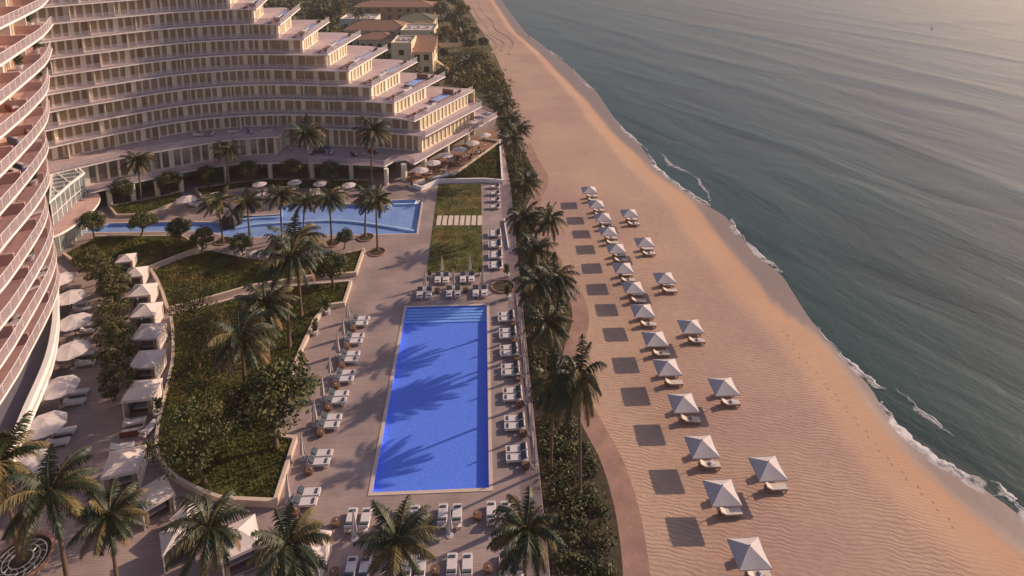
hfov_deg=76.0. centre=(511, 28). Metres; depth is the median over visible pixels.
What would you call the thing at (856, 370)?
sea foam
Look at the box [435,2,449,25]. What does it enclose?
palm tree
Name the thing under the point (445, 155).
parasol
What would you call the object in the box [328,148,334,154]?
sofa
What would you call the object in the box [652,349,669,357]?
beach lounger
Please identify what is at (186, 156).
window
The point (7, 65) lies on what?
windows
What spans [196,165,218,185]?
garden tree
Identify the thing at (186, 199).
parasol
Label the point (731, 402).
beach lounger
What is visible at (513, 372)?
sunlounger
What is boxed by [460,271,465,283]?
sunlounger
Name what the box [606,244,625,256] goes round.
beach umbrella
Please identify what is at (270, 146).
window
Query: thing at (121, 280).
evergreen tree
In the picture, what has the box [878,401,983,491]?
sea foam
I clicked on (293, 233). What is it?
palm tree
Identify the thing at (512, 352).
sunlounger
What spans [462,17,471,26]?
woodland tree
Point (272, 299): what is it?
palm tree
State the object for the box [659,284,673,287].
beach lounger
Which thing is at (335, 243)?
round planter
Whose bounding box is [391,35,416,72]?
beach house
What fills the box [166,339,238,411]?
airy tree
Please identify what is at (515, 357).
side table
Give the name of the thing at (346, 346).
side table
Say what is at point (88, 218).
garden tree
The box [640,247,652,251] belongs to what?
beach lounger
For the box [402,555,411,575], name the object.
sunlounger
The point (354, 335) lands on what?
sunlounger
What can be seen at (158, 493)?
cabana
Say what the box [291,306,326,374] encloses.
garden wall
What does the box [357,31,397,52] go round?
beach house
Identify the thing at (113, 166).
window
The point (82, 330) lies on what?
sunlounger
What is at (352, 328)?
side table
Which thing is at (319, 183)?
parasol
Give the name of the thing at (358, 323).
sunlounger
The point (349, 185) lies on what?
parasol
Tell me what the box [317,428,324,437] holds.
side table
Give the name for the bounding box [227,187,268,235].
palm tree
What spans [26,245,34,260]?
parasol
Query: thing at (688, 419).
beach lounger
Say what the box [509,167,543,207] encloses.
palm tree
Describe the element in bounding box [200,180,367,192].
hedge
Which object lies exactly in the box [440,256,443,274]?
folded umbrella
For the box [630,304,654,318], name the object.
beach umbrella
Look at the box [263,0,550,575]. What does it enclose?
terrain
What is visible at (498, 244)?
sunlounger
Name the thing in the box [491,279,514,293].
round planter
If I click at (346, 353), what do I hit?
sunlounger
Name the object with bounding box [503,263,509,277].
potted tree
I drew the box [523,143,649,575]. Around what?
beach path
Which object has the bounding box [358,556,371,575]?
sunlounger
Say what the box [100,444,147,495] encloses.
cabana
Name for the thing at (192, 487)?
garden wall
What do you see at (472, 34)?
woodland tree
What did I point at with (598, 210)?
beach lounger
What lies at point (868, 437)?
footprints
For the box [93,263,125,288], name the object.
evergreen tree
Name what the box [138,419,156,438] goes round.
sunlounger
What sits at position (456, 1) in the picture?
palm tree
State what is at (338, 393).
sunlounger
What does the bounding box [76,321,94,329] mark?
sunlounger
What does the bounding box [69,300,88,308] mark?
sunlounger
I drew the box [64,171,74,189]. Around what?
window
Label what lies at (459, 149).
parasol
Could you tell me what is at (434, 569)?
side table
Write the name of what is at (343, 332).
folded umbrella
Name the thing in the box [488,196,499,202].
sunlounger
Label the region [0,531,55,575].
medallion
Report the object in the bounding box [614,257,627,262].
beach lounger
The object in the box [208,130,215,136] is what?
sofa
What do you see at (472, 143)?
parasol
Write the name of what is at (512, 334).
sunlounger
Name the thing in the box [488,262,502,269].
sunlounger
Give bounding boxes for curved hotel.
[26,0,496,209]
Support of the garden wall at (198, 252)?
on the paved deck
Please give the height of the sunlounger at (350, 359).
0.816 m
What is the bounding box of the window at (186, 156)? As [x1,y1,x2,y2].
[182,147,190,164]
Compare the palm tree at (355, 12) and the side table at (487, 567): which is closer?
the side table at (487, 567)
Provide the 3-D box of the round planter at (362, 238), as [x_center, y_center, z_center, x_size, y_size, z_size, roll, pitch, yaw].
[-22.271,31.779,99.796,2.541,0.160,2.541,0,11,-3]
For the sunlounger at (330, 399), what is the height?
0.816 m
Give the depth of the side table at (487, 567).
49.78 m
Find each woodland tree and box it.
[320,8,336,18]
[332,0,347,14]
[433,2,450,17]
[438,25,455,40]
[438,48,449,57]
[444,13,457,26]
[446,0,463,9]
[451,19,468,31]
[456,3,470,14]
[456,27,476,40]
[461,36,477,49]
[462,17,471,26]
[469,26,478,37]
[478,37,489,47]
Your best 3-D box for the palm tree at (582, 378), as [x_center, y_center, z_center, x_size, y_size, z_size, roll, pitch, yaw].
[5.345,32.962,55.280,5.257,15.332,5.251,0,11,-3]
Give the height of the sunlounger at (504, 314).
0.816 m
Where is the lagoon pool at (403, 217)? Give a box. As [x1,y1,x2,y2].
[77,198,423,237]
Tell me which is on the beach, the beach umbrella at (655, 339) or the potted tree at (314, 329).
the beach umbrella at (655, 339)
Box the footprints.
[782,331,953,528]
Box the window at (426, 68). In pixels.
[424,66,428,71]
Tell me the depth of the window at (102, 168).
111.78 m
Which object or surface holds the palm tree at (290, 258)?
on the lawn at (252, 486)
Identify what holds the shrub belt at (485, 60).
on the terrain at (480, 95)
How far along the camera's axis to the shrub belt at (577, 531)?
55.66 m
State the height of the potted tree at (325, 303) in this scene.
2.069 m
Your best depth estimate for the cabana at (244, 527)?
50.16 m
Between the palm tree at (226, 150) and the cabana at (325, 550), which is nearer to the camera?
the cabana at (325, 550)
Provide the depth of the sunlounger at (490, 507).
54.47 m
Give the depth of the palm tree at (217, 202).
96.92 m
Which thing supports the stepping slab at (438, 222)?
on the lawn at (471, 253)
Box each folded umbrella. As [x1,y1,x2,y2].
[285,474,291,504]
[299,433,306,461]
[312,400,317,427]
[320,376,325,401]
[328,354,333,378]
[335,335,340,357]
[341,318,345,339]
[346,302,350,322]
[351,510,358,541]
[423,269,426,288]
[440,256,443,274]
[446,507,453,538]
[451,269,454,287]
[456,563,460,575]
[468,255,471,273]
[480,267,484,286]
[517,305,521,322]
[518,318,522,339]
[520,334,525,357]
[522,353,527,378]
[525,381,530,406]
[528,409,533,436]
[531,441,537,469]
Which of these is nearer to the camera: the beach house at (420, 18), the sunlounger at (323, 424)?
the sunlounger at (323, 424)
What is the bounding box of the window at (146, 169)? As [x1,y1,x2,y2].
[142,159,150,171]
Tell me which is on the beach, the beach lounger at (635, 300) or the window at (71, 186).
the beach lounger at (635, 300)
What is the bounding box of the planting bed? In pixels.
[507,147,622,575]
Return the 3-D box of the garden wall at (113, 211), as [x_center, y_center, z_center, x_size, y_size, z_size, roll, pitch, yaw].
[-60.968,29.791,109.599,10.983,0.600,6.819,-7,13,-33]
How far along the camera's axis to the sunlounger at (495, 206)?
109.14 m
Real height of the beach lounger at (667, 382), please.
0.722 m
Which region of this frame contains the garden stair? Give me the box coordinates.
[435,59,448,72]
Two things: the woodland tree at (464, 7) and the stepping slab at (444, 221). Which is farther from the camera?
the woodland tree at (464, 7)
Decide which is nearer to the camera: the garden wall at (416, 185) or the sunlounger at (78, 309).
the sunlounger at (78, 309)
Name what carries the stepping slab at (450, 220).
on the lawn at (471, 253)
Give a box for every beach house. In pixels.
[340,14,380,32]
[343,19,412,45]
[354,0,436,19]
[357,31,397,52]
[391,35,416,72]
[398,12,438,23]
[400,24,437,45]
[412,35,437,74]
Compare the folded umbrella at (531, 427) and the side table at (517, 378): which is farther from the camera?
the side table at (517, 378)
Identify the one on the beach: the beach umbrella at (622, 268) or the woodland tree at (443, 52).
the beach umbrella at (622, 268)
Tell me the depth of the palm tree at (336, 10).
261.25 m
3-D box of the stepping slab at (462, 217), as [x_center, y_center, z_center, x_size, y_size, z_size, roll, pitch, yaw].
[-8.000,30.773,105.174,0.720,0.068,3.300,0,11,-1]
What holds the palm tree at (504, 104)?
on the terrain at (480, 95)
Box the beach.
[463,0,1023,575]
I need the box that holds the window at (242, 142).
[240,139,245,155]
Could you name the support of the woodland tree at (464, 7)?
on the terrain at (480, 95)
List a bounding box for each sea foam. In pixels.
[614,119,643,146]
[648,155,710,205]
[658,151,710,200]
[730,219,782,271]
[819,329,885,388]
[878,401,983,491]
[897,389,951,434]
[997,482,1023,522]
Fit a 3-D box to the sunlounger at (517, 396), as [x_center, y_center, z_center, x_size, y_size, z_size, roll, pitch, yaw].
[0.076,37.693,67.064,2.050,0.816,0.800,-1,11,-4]
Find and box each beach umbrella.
[581,186,597,193]
[587,200,604,208]
[593,213,611,225]
[598,227,617,239]
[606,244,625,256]
[612,263,633,276]
[620,209,638,217]
[621,282,644,296]
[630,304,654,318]
[634,237,654,246]
[641,331,668,349]
[652,359,681,378]
[653,272,675,283]
[667,393,698,414]
[677,319,704,333]
[684,435,719,459]
[702,479,741,507]
[707,377,739,397]
[727,537,771,571]
[748,456,787,481]
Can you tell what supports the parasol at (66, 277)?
on the paved deck
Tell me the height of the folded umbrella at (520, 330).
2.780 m
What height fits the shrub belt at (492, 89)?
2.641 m
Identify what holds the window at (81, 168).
in the curved hotel
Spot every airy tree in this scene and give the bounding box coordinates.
[142,394,244,483]
[165,278,217,321]
[166,307,231,367]
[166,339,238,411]
[206,406,239,443]
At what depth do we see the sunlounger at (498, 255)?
93.70 m
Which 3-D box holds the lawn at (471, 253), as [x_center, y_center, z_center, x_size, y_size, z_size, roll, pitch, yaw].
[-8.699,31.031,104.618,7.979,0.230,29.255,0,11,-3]
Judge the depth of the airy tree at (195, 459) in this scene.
55.29 m
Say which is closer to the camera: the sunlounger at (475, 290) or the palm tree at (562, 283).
the palm tree at (562, 283)
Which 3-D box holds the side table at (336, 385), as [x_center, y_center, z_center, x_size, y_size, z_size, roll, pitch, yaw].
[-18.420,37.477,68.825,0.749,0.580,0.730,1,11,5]
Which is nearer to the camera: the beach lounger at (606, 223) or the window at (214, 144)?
the beach lounger at (606, 223)
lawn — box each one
[68,236,196,267]
[112,192,180,213]
[154,251,359,305]
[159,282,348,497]
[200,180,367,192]
[427,184,482,272]
[443,145,500,178]
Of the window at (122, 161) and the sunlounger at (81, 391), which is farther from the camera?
the window at (122, 161)
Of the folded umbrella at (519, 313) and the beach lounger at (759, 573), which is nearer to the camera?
the beach lounger at (759, 573)
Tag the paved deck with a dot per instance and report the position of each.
(384, 288)
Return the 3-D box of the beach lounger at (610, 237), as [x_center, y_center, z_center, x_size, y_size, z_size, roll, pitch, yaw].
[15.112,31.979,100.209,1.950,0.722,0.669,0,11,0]
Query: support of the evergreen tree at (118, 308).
on the paved deck
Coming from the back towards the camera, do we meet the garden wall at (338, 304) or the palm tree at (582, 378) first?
the garden wall at (338, 304)
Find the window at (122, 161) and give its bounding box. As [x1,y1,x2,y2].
[119,159,127,175]
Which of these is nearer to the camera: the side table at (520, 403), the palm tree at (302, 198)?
the side table at (520, 403)
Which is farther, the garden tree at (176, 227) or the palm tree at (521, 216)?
the garden tree at (176, 227)
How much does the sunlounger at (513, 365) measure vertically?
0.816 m
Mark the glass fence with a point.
(531, 401)
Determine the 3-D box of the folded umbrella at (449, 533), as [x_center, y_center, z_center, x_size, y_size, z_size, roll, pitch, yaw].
[-5.029,39.468,52.522,0.640,2.780,0.640,-5,12,-27]
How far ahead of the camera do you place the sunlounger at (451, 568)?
50.02 m
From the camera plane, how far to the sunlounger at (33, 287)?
68.40 m
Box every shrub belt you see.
[435,47,514,89]
[484,83,527,156]
[506,149,569,381]
[533,376,618,575]
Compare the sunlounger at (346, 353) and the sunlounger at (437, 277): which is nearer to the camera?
the sunlounger at (346, 353)
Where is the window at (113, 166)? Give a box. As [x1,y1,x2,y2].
[109,160,118,178]
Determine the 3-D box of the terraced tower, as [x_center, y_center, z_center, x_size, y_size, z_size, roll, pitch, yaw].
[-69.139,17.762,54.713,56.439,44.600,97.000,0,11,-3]
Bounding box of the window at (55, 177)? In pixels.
[53,173,62,192]
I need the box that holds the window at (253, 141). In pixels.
[250,139,256,154]
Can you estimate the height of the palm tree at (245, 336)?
12.270 m
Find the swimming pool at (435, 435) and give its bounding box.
[368,304,492,495]
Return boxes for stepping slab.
[436,215,441,225]
[442,215,447,225]
[448,215,452,225]
[453,215,458,225]
[459,215,464,225]
[465,215,470,225]
[471,215,475,225]
[477,215,481,225]
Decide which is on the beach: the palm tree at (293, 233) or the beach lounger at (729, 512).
the beach lounger at (729, 512)
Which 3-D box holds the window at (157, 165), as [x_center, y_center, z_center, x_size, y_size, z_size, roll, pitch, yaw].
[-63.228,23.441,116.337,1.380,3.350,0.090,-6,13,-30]
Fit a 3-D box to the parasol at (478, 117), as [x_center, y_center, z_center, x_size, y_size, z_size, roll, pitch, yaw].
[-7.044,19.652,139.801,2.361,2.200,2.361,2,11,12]
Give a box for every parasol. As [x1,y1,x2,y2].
[8,312,21,321]
[16,449,52,474]
[27,410,67,439]
[40,265,48,271]
[42,375,79,408]
[55,340,89,370]
[59,289,87,314]
[60,272,75,293]
[60,312,91,340]
[176,195,195,212]
[252,181,266,194]
[287,180,301,185]
[313,181,326,193]
[342,182,355,195]
[413,167,428,172]
[425,160,440,173]
[439,153,452,166]
[452,147,466,159]
[465,140,479,153]
[466,120,476,130]
[473,116,484,125]
[478,133,490,144]
[482,112,491,121]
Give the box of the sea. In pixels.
[502,0,1023,514]
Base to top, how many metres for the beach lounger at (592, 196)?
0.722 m
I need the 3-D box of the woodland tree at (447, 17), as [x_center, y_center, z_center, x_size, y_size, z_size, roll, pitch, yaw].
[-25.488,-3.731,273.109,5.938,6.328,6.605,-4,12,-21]
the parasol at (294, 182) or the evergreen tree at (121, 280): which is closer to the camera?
the evergreen tree at (121, 280)
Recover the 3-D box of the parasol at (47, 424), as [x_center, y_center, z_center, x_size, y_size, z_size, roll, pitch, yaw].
[-43.567,37.763,61.294,3.451,2.842,3.451,3,11,17]
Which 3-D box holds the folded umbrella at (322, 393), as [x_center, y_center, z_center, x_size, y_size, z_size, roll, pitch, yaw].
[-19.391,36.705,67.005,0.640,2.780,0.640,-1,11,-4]
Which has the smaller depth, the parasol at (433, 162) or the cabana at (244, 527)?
the cabana at (244, 527)
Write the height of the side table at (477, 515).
0.580 m
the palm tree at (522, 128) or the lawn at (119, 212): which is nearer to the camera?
the lawn at (119, 212)
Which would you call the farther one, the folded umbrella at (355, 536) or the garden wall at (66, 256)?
the garden wall at (66, 256)
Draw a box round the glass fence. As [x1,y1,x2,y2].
[509,180,549,575]
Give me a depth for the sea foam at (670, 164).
127.07 m
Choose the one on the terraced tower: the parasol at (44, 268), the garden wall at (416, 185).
the parasol at (44, 268)
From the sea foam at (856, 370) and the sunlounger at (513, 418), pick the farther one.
the sea foam at (856, 370)
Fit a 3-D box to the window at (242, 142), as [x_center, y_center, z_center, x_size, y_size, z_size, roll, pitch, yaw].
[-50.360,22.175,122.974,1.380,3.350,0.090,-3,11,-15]
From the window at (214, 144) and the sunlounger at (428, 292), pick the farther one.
the window at (214, 144)
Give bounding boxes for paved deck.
[0,118,549,575]
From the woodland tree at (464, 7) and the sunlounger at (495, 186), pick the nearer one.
the sunlounger at (495, 186)
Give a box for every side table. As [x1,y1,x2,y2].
[291,506,299,517]
[305,466,313,475]
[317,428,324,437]
[325,404,331,411]
[329,566,338,575]
[331,517,339,528]
[333,382,339,389]
[338,362,344,368]
[344,343,349,349]
[350,325,355,331]
[425,516,433,524]
[430,564,439,575]
[473,510,481,521]
[483,562,492,574]
[513,355,518,361]
[515,374,520,382]
[517,400,523,407]
[519,429,526,437]
[522,460,529,470]
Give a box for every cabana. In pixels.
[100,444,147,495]
[114,253,137,271]
[120,378,163,417]
[125,266,148,285]
[127,282,158,311]
[127,349,166,380]
[129,302,163,331]
[131,322,167,355]
[134,475,175,529]
[159,524,194,573]
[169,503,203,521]
[220,514,262,575]
[296,529,331,575]
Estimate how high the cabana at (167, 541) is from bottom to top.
2.261 m
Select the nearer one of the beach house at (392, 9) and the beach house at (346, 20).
the beach house at (346, 20)
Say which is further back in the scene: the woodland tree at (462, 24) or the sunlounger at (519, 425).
the woodland tree at (462, 24)
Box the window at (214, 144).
[213,143,218,158]
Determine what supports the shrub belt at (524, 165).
on the planting bed
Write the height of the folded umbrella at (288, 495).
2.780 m
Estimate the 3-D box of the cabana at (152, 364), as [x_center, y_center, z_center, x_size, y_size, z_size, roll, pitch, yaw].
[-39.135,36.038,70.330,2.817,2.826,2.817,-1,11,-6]
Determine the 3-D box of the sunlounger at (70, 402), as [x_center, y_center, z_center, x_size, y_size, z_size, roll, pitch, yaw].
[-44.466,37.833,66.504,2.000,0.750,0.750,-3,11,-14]
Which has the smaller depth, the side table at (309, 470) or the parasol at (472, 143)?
the side table at (309, 470)
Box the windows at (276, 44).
[26,0,467,160]
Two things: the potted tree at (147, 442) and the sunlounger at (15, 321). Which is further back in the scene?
the sunlounger at (15, 321)
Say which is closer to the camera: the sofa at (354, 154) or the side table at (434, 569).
the side table at (434, 569)
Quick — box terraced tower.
[0,0,59,475]
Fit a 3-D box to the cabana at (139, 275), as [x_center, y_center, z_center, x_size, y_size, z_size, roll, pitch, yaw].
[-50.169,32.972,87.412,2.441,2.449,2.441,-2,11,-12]
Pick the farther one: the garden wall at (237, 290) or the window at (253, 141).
the window at (253, 141)
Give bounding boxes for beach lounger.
[586,194,597,198]
[593,209,604,212]
[599,222,611,225]
[604,236,616,240]
[606,240,618,243]
[612,254,625,257]
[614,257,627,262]
[620,277,635,281]
[625,218,637,220]
[627,221,639,226]
[628,294,643,297]
[630,296,645,303]
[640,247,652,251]
[640,320,656,327]
[642,251,655,256]
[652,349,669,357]
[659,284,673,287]
[662,287,677,293]
[664,378,683,387]
[679,414,700,423]
[687,336,705,343]
[698,459,720,469]
[717,507,742,518]
[720,398,740,407]
[744,570,771,575]
[763,482,787,493]
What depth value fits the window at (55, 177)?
107.39 m
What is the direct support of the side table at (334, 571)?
on the paved deck
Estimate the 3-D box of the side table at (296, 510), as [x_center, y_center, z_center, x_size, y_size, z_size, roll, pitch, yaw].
[-18.029,40.210,54.500,0.749,0.580,0.730,-10,15,-43]
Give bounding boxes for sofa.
[4,104,19,111]
[6,136,25,144]
[6,167,21,173]
[12,162,30,170]
[119,427,139,437]
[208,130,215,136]
[308,148,315,154]
[315,150,324,153]
[318,145,329,148]
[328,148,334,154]
[350,151,358,156]
[368,149,378,153]
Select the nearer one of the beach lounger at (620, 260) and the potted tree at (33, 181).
the potted tree at (33, 181)
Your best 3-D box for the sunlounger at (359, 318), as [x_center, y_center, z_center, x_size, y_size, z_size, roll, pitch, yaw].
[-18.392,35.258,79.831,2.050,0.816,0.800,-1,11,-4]
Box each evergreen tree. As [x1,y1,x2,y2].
[70,244,105,268]
[78,254,114,280]
[89,332,139,368]
[90,301,130,331]
[92,316,136,348]
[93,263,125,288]
[95,269,131,301]
[95,359,137,401]
[98,284,130,317]
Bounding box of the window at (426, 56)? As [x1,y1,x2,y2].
[423,54,428,60]
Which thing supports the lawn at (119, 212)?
on the paved deck
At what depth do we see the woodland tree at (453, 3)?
316.10 m
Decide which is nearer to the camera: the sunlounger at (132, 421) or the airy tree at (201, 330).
the sunlounger at (132, 421)
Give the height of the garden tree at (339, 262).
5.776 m
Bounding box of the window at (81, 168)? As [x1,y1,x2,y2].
[75,168,83,186]
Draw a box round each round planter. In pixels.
[214,236,229,245]
[324,238,339,247]
[357,233,373,241]
[368,247,385,256]
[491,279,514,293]
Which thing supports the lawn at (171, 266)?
on the paved deck
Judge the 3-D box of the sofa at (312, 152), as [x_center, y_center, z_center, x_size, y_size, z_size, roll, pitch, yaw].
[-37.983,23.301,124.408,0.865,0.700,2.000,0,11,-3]
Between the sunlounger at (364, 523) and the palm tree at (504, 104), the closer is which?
the sunlounger at (364, 523)
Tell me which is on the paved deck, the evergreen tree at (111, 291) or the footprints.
the evergreen tree at (111, 291)
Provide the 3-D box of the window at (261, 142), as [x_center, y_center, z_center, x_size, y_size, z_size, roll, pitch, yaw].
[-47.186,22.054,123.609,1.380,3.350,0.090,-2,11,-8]
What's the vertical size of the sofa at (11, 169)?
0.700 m
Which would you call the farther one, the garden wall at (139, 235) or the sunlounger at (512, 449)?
the garden wall at (139, 235)
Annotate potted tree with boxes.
[12,54,23,69]
[26,13,34,24]
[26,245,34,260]
[29,171,37,185]
[31,41,40,53]
[34,71,43,80]
[141,439,152,462]
[151,397,163,417]
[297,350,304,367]
[310,318,318,335]
[322,299,330,314]
[427,269,431,278]
[478,266,481,275]
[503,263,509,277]
[504,284,511,299]
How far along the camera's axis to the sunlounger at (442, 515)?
54.02 m
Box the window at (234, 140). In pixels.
[230,140,238,155]
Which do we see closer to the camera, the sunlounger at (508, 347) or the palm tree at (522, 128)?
the sunlounger at (508, 347)
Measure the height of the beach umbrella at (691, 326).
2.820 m
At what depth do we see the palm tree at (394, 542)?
44.55 m
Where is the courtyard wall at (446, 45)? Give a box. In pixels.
[439,31,459,47]
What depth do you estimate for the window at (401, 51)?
193.84 m
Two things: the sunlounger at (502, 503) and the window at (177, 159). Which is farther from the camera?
the window at (177, 159)
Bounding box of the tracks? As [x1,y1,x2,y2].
[471,2,515,54]
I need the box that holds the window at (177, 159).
[173,149,180,165]
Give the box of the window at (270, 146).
[267,138,273,153]
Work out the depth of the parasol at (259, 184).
114.13 m
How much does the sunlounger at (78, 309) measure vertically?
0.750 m
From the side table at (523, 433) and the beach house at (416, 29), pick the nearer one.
the side table at (523, 433)
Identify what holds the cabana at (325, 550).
on the paved deck
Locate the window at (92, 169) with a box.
[88,165,96,183]
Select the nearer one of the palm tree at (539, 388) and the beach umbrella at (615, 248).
the palm tree at (539, 388)
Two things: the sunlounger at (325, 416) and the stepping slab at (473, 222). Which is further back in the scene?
the stepping slab at (473, 222)
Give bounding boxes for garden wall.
[62,252,108,268]
[97,235,199,248]
[108,190,180,216]
[148,247,198,269]
[149,248,364,312]
[155,249,361,268]
[155,316,227,503]
[172,279,351,314]
[194,178,367,197]
[228,434,297,507]
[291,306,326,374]
[408,140,502,190]
[440,138,499,175]
[503,218,508,249]
[516,293,536,466]
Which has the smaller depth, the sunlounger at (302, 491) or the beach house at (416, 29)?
the sunlounger at (302, 491)
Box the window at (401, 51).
[398,49,403,55]
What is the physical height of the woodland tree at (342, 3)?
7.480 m
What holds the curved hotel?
on the paved deck
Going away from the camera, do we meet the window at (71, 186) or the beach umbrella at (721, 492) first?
the beach umbrella at (721, 492)
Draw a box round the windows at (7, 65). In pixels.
[3,0,14,97]
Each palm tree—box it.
[0,410,49,563]
[0,443,104,575]
[65,478,154,575]
[119,149,157,202]
[159,490,249,575]
[195,185,235,241]
[199,301,282,418]
[211,139,243,184]
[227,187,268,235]
[234,281,300,366]
[245,501,333,575]
[252,231,322,347]
[261,184,298,237]
[265,211,327,317]
[284,190,321,225]
[286,113,326,182]
[309,179,348,242]
[330,2,344,23]
[347,184,385,236]
[350,6,365,19]
[352,116,392,184]
[353,494,439,575]
[356,184,393,250]
[408,56,420,71]
[430,28,447,58]
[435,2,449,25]
[439,64,459,86]
[448,0,460,9]
[449,8,465,41]
[455,27,471,49]
[458,51,481,88]
[486,486,564,575]
[490,93,515,139]
[498,109,522,151]
[498,128,525,178]
[504,194,545,274]
[506,115,533,163]
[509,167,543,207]
[512,231,558,313]
[512,261,558,357]
[522,303,574,400]
[528,347,590,473]
[531,201,567,260]
[536,252,580,328]
[545,333,606,495]
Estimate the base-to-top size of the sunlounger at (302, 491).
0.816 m
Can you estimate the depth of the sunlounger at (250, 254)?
94.24 m
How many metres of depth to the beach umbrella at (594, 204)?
107.09 m
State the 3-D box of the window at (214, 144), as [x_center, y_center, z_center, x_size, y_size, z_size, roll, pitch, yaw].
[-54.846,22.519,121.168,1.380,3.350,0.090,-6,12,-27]
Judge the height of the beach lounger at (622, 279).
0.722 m
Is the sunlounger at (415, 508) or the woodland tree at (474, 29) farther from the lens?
the woodland tree at (474, 29)
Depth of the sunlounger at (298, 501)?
55.20 m
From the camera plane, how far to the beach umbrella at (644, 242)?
95.15 m
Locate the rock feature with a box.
[221,209,242,229]
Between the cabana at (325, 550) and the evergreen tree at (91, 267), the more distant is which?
the evergreen tree at (91, 267)
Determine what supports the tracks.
on the beach
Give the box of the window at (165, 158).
[161,151,169,167]
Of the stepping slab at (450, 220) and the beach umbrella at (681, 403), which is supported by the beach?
the beach umbrella at (681, 403)
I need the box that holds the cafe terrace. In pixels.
[407,127,498,180]
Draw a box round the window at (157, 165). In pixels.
[151,152,160,169]
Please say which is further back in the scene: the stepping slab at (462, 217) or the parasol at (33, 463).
the stepping slab at (462, 217)
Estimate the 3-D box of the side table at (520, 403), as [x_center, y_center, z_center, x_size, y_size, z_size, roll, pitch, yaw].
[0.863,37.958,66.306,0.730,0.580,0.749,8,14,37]
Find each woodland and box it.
[263,0,339,32]
[305,0,444,85]
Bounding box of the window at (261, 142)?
[258,138,265,153]
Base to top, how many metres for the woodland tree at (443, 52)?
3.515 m
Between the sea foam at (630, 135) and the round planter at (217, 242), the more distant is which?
the sea foam at (630, 135)
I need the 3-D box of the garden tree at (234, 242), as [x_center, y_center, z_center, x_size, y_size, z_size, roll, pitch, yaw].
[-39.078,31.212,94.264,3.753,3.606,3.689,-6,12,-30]
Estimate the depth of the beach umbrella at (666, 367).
69.32 m
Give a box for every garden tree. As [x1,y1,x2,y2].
[75,210,106,238]
[106,177,135,202]
[127,210,159,236]
[154,170,183,193]
[164,216,192,240]
[185,225,214,250]
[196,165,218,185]
[218,354,322,450]
[226,233,253,254]
[234,160,261,182]
[279,159,305,180]
[310,249,352,286]
[320,159,340,181]
[335,227,352,249]
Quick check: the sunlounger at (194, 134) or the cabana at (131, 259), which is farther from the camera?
the sunlounger at (194, 134)
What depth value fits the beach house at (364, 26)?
233.00 m
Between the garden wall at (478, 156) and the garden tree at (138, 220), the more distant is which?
the garden wall at (478, 156)
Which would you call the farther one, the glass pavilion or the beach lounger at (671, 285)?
the glass pavilion
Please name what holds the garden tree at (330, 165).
on the hedge at (312, 186)
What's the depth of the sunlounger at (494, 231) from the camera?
100.86 m
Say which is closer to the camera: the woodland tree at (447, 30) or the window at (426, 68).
the window at (426, 68)
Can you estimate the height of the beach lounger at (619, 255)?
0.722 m
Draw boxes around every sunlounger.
[5,318,21,325]
[28,285,38,291]
[31,208,42,215]
[36,271,47,277]
[43,436,70,448]
[51,425,76,438]
[61,397,86,408]
[65,387,89,397]
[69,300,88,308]
[71,305,90,312]
[74,350,95,358]
[74,359,95,367]
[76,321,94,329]
[78,327,98,335]
[108,441,134,453]
[122,416,146,428]
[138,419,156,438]
[187,202,199,206]
[192,132,204,136]
[233,250,245,255]
[246,250,257,257]
[292,494,317,507]
[295,485,320,496]
[306,455,330,467]
[309,446,333,457]
[317,419,339,430]
[320,411,342,420]
[325,395,346,405]
[328,388,348,396]
[333,373,353,383]
[336,367,355,375]
[338,354,358,363]
[341,349,359,356]
[343,507,357,533]
[343,555,357,575]
[344,336,362,345]
[346,331,364,338]
[350,319,367,327]
[352,314,369,320]
[358,507,371,533]
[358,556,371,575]
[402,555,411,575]
[410,505,419,523]
[414,555,425,575]
[416,286,423,299]
[425,286,431,299]
[434,272,440,282]
[437,503,447,527]
[442,272,448,282]
[446,285,451,298]
[446,552,457,575]
[452,503,461,528]
[454,285,460,297]
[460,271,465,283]
[462,552,472,575]
[468,271,474,283]
[473,285,478,297]
[481,284,486,297]
[486,501,495,525]
[488,190,499,195]
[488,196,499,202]
[488,203,500,208]
[488,228,500,232]
[488,231,500,237]
[488,239,501,243]
[488,242,501,247]
[488,249,502,254]
[488,252,502,259]
[488,259,502,264]
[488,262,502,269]
[489,183,499,188]
[498,309,514,316]
[498,314,514,323]
[498,550,506,575]
[499,325,515,332]
[499,330,516,340]
[500,342,517,349]
[500,347,517,357]
[500,501,509,517]
[501,361,519,369]
[501,366,519,377]
[502,384,521,393]
[503,391,522,402]
[504,412,524,422]
[504,419,525,430]
[505,441,527,453]
[506,450,528,464]
[515,562,523,575]
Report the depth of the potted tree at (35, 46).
87.88 m
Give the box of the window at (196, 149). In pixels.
[192,146,200,162]
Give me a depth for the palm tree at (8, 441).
49.42 m
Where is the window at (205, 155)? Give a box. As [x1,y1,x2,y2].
[201,144,208,160]
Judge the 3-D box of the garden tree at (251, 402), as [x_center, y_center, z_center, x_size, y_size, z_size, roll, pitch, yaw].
[-22.192,35.253,60.749,8.772,8.575,8.925,3,11,16]
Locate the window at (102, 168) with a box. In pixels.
[98,162,107,180]
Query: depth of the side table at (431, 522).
53.66 m
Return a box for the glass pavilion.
[49,168,100,251]
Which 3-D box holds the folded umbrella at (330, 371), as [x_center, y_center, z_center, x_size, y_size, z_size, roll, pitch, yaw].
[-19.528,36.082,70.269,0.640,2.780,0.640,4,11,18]
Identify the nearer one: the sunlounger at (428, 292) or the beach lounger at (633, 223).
the sunlounger at (428, 292)

